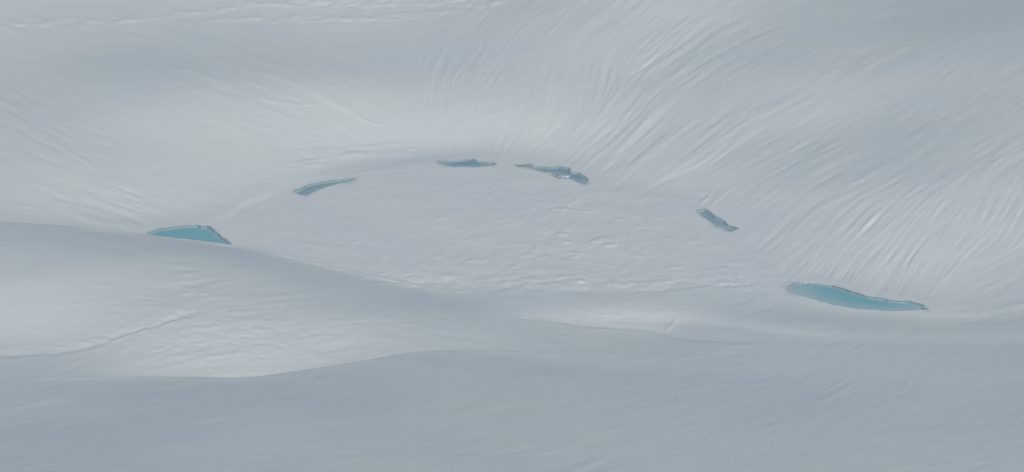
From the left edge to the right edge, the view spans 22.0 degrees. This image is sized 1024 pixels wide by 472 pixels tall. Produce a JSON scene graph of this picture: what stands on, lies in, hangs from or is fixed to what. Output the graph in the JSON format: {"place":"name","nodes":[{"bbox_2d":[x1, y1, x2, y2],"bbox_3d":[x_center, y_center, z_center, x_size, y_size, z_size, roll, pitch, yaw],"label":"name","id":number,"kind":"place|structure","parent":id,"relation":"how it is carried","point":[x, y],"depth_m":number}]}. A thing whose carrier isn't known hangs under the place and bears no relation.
{"place":"outdoors","nodes":[
{"label":"outdoors","id":0,"kind":"place"},
{"bbox_2d":[0,0,1023,314],"bbox_3d":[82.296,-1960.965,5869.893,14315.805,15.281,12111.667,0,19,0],"label":"snow hillside","id":1,"kind":"structure","parent":0,"point":[874,146],"depth_m":210.52},
{"bbox_2d":[0,350,1023,471],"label":"snow ridge","id":2,"kind":"structure","parent":0,"point":[469,411],"depth_m":139.01},
{"bbox_2d":[0,222,1023,377],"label":"snow dune","id":3,"kind":"structure","parent":0,"point":[82,302],"depth_m":162.77},
{"bbox_2d":[144,157,930,312],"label":"frozen lake","id":4,"kind":"structure","parent":0,"point":[503,222],"depth_m":185.19},
{"bbox_2d":[150,227,226,243],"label":"meltwater pool","id":5,"kind":"structure","parent":4,"relation":"on","point":[203,234],"depth_m":184.86},
{"bbox_2d":[296,180,349,194],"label":"meltwater pool","id":6,"kind":"structure","parent":4,"relation":"on","point":[311,189],"depth_m":194.98},
{"bbox_2d":[441,160,492,166],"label":"meltwater pool","id":7,"kind":"structure","parent":4,"relation":"on","point":[470,163],"depth_m":200.35},
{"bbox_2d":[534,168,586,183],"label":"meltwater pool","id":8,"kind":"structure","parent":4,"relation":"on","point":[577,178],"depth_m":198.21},
{"bbox_2d":[698,211,734,230],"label":"meltwater pool","id":9,"kind":"structure","parent":4,"relation":"on","point":[708,217],"depth_m":187.55},
{"bbox_2d":[790,283,922,310],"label":"meltwater pool","id":10,"kind":"structure","parent":4,"relation":"on","point":[831,295],"depth_m":172.48}
]}

